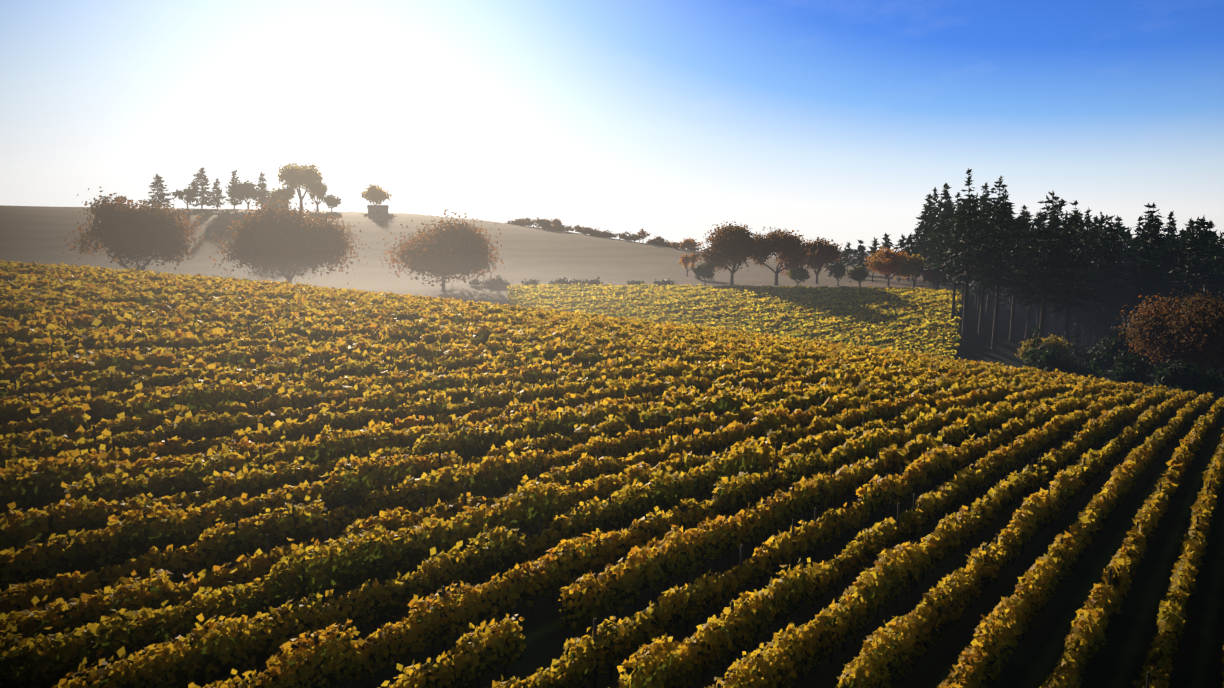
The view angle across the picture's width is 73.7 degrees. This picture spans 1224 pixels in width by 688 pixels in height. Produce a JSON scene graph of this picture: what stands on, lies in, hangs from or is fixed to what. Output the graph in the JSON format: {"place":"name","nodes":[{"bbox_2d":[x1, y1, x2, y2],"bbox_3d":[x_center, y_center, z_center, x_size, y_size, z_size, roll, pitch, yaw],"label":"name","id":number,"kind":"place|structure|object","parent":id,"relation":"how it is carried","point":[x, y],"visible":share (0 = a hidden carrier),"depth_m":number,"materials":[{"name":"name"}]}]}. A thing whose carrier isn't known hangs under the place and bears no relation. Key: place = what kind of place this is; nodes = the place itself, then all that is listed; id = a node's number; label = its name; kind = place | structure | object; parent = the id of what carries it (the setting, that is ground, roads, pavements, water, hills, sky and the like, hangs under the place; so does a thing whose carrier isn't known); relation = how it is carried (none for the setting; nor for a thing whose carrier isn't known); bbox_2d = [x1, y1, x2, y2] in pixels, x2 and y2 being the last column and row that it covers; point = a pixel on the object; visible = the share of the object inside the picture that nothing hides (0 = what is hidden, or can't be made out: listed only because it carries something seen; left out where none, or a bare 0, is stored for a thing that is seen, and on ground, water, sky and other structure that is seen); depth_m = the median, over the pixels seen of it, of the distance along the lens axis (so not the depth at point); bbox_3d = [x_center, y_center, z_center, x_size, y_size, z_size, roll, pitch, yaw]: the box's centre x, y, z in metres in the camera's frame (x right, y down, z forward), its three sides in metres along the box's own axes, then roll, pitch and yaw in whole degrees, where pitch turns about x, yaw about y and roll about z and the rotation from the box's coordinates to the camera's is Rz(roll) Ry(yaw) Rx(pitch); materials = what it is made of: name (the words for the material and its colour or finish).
{"place":"outdoors","nodes":[
{"label":"outdoors","id":0,"kind":"place"},
{"bbox_2d":[0,205,1223,687],"bbox_3d":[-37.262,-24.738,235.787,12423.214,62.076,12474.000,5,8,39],"label":"terrain","id":1,"kind":"structure","parent":0,"point":[42,233],"depth_m":41.00,"materials":[{"name":"brown soil"}]},
{"bbox_2d":[62,187,206,270],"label":"tree","id":2,"kind":"object","parent":1,"relation":"on","point":[120,230],"visible":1,"depth_m":266.76,"materials":[{"name":"brown plant"}]},
{"bbox_2d":[146,174,172,207],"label":"conifer tree","id":3,"kind":"object","parent":1,"relation":"on","point":[162,194],"visible":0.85,"depth_m":521.92,"materials":[{"name":"green plant"}]},
{"bbox_2d":[172,185,200,208],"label":"tree","id":4,"kind":"object","parent":1,"relation":"on","point":[189,193],"visible":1,"depth_m":525.75,"materials":[{"name":"green plant"}]},
{"bbox_2d":[185,168,214,208],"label":"conifer tree","id":5,"kind":"object","parent":1,"relation":"on","point":[203,199],"visible":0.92,"depth_m":537.86,"materials":[{"name":"green plant"}]},
{"bbox_2d":[205,179,226,208],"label":"conifer tree","id":6,"kind":"object","parent":1,"relation":"on","point":[219,192],"visible":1,"depth_m":534.66,"materials":[{"name":"green plant"}]},
{"bbox_2d":[224,169,242,208],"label":"conifer tree","id":7,"kind":"object","parent":1,"relation":"on","point":[233,180],"visible":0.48,"depth_m":549.95,"materials":[{"name":"green plant"}]},
{"bbox_2d":[225,180,269,209],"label":"tree","id":8,"kind":"object","parent":1,"relation":"on","point":[240,191],"visible":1,"depth_m":535.91,"materials":[{"name":"green plant"}]},
{"bbox_2d":[254,172,269,209],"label":"conifer tree","id":9,"kind":"object","parent":1,"relation":"on","point":[262,185],"visible":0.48,"depth_m":550.34,"materials":[{"name":"green plant"}]},
{"bbox_2d":[260,197,288,209],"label":"building","id":10,"kind":"structure","parent":1,"relation":"on","point":[265,201],"depth_m":549.52,"materials":[{"name":"beige"}]},
{"bbox_2d":[267,185,296,202],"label":"tree","id":11,"kind":"object","parent":1,"relation":"on","point":[288,193],"visible":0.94,"depth_m":548.82,"materials":[{"name":"green plant"}]},
{"bbox_2d":[198,196,367,284],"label":"tree","id":12,"kind":"object","parent":1,"relation":"on","point":[277,238],"visible":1,"depth_m":291.01,"materials":[{"name":"brown plant"}]},
{"bbox_2d":[278,163,325,210],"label":"tree","id":13,"kind":"object","parent":1,"relation":"on","point":[309,177],"visible":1,"depth_m":557.42,"materials":[{"name":"yellow plant"}]},
{"bbox_2d":[307,183,327,210],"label":"tree","id":14,"kind":"object","parent":1,"relation":"on","point":[319,192],"visible":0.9,"depth_m":568.19,"materials":[{"name":"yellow plant"}]},
{"bbox_2d":[321,194,340,211],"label":"tree","id":15,"kind":"object","parent":1,"relation":"on","point":[333,201],"visible":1,"depth_m":564.19,"materials":[{"name":"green plant"}]},
{"bbox_2d":[361,184,391,204],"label":"tree","id":16,"kind":"object","parent":1,"relation":"on","point":[375,194],"visible":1,"depth_m":590.20,"materials":[{"name":"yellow plant"}]},
{"bbox_2d":[367,205,388,212],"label":"building","id":17,"kind":"structure","parent":1,"relation":"on","point":[377,208],"depth_m":561.46,"materials":[{"name":"grey"}]},
{"bbox_2d":[369,209,508,290],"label":"tree","id":18,"kind":"object","parent":1,"relation":"on","point":[450,249],"visible":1,"depth_m":311.50,"materials":[{"name":"brown plant"}]},
{"bbox_2d":[552,219,561,225],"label":"ridge tree","id":19,"kind":"object","parent":1,"relation":"on","point":[557,222],"visible":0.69,"depth_m":607.08,"materials":[{"name":"brown plant"}]},
{"bbox_2d":[468,275,677,286],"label":"hedge bushes","id":20,"kind":"object","parent":1,"relation":"on","point":[499,281],"visible":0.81,"depth_m":343.35,"materials":[{"name":"green plant"}]},
{"bbox_2d":[507,217,700,250],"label":"hedge","id":21,"kind":"object","parent":1,"relation":"on","point":[543,223],"visible":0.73,"depth_m":601.11,"materials":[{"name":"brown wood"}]},
{"bbox_2d":[0,305,1212,687],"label":"vineyard posts","id":22,"kind":"object","parent":1,"relation":"on","point":[794,521],"visible":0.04,"depth_m":34.92,"materials":[{"name":"brown wood"}]},
{"bbox_2d":[0,260,1223,687],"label":"vineyard rows","id":23,"kind":"object","parent":1,"relation":"on","point":[194,486],"visible":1,"depth_m":34.91,"materials":[{"name":"yellow plant"}]},
{"bbox_2d":[637,229,650,242],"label":"ridge tree","id":24,"kind":"object","parent":1,"relation":"on","point":[642,232],"visible":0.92,"depth_m":607.04,"materials":[{"name":"brown plant"}]},
{"bbox_2d":[648,238,656,243],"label":"ridge tree","id":25,"kind":"object","parent":1,"relation":"on","point":[654,240],"visible":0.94,"depth_m":608.13,"materials":[{"name":"brown plant"}]},
{"bbox_2d":[670,241,678,248],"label":"ridge tree","id":26,"kind":"object","parent":1,"relation":"on","point":[674,245],"visible":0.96,"depth_m":585.54,"materials":[{"name":"brown plant"}]},
{"bbox_2d":[678,253,697,276],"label":"tree","id":27,"kind":"object","parent":1,"relation":"on","point":[685,259],"visible":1,"depth_m":400.37,"materials":[{"name":"orange plant"}]},
{"bbox_2d":[679,238,703,248],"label":"ridge tree","id":28,"kind":"object","parent":1,"relation":"on","point":[687,243],"visible":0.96,"depth_m":571.95,"materials":[{"name":"brown plant"}]},
{"bbox_2d":[691,260,717,285],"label":"tree","id":29,"kind":"object","parent":1,"relation":"on","point":[705,270],"visible":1,"depth_m":348.20,"materials":[{"name":"green plant"}]},
{"bbox_2d":[507,283,961,358],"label":"vineyard block","id":30,"kind":"structure","parent":1,"relation":"on","point":[838,314],"depth_m":278.62,"materials":[{"name":"yellow plant"}]},
{"bbox_2d":[697,221,779,284],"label":"tree","id":31,"kind":"object","parent":1,"relation":"on","point":[735,244],"visible":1,"depth_m":348.70,"materials":[{"name":"brown plant"}]},
{"bbox_2d":[752,226,816,284],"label":"tree","id":32,"kind":"object","parent":1,"relation":"on","point":[790,249],"visible":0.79,"depth_m":353.54,"materials":[{"name":"brown plant"}]},
{"bbox_2d":[787,266,809,284],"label":"tree","id":33,"kind":"object","parent":1,"relation":"on","point":[800,274],"visible":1,"depth_m":341.44,"materials":[{"name":"green plant"}]},
{"bbox_2d":[799,237,848,283],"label":"tree","id":34,"kind":"object","parent":1,"relation":"on","point":[826,252],"visible":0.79,"depth_m":366.28,"materials":[{"name":"brown plant"}]},
{"bbox_2d":[828,263,846,285],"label":"tree","id":35,"kind":"object","parent":1,"relation":"on","point":[837,270],"visible":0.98,"depth_m":355.02,"materials":[{"name":"green plant"}]},
{"bbox_2d":[844,265,869,286],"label":"tree","id":36,"kind":"object","parent":1,"relation":"on","point":[859,274],"visible":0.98,"depth_m":335.57,"materials":[{"name":"green plant"}]},
{"bbox_2d":[864,245,913,286],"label":"tree","id":37,"kind":"object","parent":1,"relation":"on","point":[887,262],"visible":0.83,"depth_m":347.93,"materials":[{"name":"orange plant"}]},
{"bbox_2d":[897,254,926,287],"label":"tree","id":38,"kind":"object","parent":1,"relation":"on","point":[913,266],"visible":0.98,"depth_m":338.99,"materials":[{"name":"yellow plant"}]},
{"bbox_2d":[918,263,948,287],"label":"tree","id":39,"kind":"object","parent":1,"relation":"on","point":[929,275],"visible":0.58,"depth_m":332.30,"materials":[{"name":"green plant"}]},
{"bbox_2d":[934,220,977,319],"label":"douglas fir tree","id":40,"kind":"object","parent":1,"relation":"on","point":[946,273],"visible":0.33,"depth_m":251.48,"materials":[{"name":"green plant"}]},
{"bbox_2d":[934,193,1005,339],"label":"douglas fir tree","id":41,"kind":"object","parent":1,"relation":"on","point":[969,242],"visible":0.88,"depth_m":233.04,"materials":[{"name":"green plant"}]},
{"bbox_2d":[964,204,1013,336],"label":"douglas fir tree","id":42,"kind":"object","parent":1,"relation":"on","point":[981,316],"visible":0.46,"depth_m":238.43,"materials":[{"name":"green plant"}]},
{"bbox_2d":[970,200,1034,349],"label":"douglas fir tree","id":43,"kind":"object","parent":1,"relation":"on","point":[1000,242],"visible":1,"depth_m":223.87,"materials":[{"name":"green plant"}]},
{"bbox_2d":[987,215,1038,341],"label":"douglas fir tree","id":44,"kind":"object","parent":1,"relation":"on","point":[1014,291],"visible":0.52,"depth_m":239.62,"materials":[{"name":"green plant"}]},
{"bbox_2d":[823,194,1223,347],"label":"conifer trees","id":45,"kind":"object","parent":1,"relation":"on","point":[925,230],"visible":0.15,"depth_m":301.39,"materials":[{"name":"green plant"}]},
{"bbox_2d":[1008,228,1053,340],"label":"douglas fir tree","id":46,"kind":"object","parent":1,"relation":"on","point":[1038,254],"visible":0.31,"depth_m":244.76,"materials":[{"name":"green plant"}]},
{"bbox_2d":[841,168,1223,328],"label":"conifer trees","id":47,"kind":"object","parent":1,"relation":"on","point":[975,289],"visible":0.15,"depth_m":273.28,"materials":[{"name":"green plant"}]},
{"bbox_2d":[844,183,1223,360],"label":"conifer trees","id":48,"kind":"object","parent":1,"relation":"on","point":[1180,276],"visible":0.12,"depth_m":262.57,"materials":[{"name":"green plant"}]},
{"bbox_2d":[859,184,1223,348],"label":"conifer trees","id":49,"kind":"object","parent":1,"relation":"on","point":[1106,253],"visible":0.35,"depth_m":243.81,"materials":[{"name":"green plant"}]},
{"bbox_2d":[1015,333,1074,364],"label":"bush","id":50,"kind":"object","parent":1,"relation":"on","point":[1052,341],"visible":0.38,"depth_m":194.66,"materials":[{"name":"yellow plant"}]},
{"bbox_2d":[878,183,1222,349],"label":"conifer trees","id":51,"kind":"object","parent":1,"relation":"on","point":[1154,269],"visible":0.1,"depth_m":266.59,"materials":[{"name":"green plant"}]},
{"bbox_2d":[1003,190,1099,339],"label":"douglas fir tree","id":52,"kind":"object","parent":1,"relation":"on","point":[1044,231],"visible":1,"depth_m":212.55,"materials":[{"name":"green plant"}]},
{"bbox_2d":[905,187,1223,331],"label":"conifer trees","id":53,"kind":"object","parent":1,"relation":"on","point":[912,243],"depth_m":316.53,"materials":[{"name":"green plant"}]},
{"bbox_2d":[1034,217,1111,346],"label":"douglas fir tree","id":54,"kind":"object","parent":1,"relation":"on","point":[1071,304],"visible":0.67,"depth_m":214.57,"materials":[{"name":"green plant"}]},
{"bbox_2d":[1067,331,1084,375],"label":"bush","id":55,"kind":"object","parent":1,"relation":"on","point":[1075,348],"visible":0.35,"depth_m":197.11,"materials":[{"name":"green plant"}]},
{"bbox_2d":[1109,287,1126,336],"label":"young fir tree","id":56,"kind":"object","parent":1,"relation":"on","point":[1117,323],"visible":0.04,"depth_m":269.38,"materials":[{"name":"green plant"}]},
{"bbox_2d":[1020,324,1223,401],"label":"thicket trees","id":57,"kind":"object","parent":1,"relation":"on","point":[1173,375],"visible":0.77,"depth_m":155.13,"materials":[{"name":"green plant"}]},
{"bbox_2d":[1077,324,1178,378],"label":"bush","id":58,"kind":"object","parent":1,"relation":"on","point":[1105,349],"visible":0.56,"depth_m":182.67,"materials":[{"name":"green plant"}]},
{"bbox_2d":[1145,358,1173,387],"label":"bush","id":59,"kind":"object","parent":1,"relation":"on","point":[1152,379],"visible":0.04,"depth_m":190.66,"materials":[{"name":"green plant"}]},
{"bbox_2d":[1110,286,1223,396],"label":"understory tree","id":60,"kind":"object","parent":1,"relation":"on","point":[1189,332],"visible":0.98,"depth_m":161.01,"materials":[{"name":"brown plant"}]},
{"bbox_2d":[0,0,1223,252],"label":"sky","id":61,"kind":"structure","parent":0,"point":[672,120],"materials":[{"name":"blue"}]}
]}

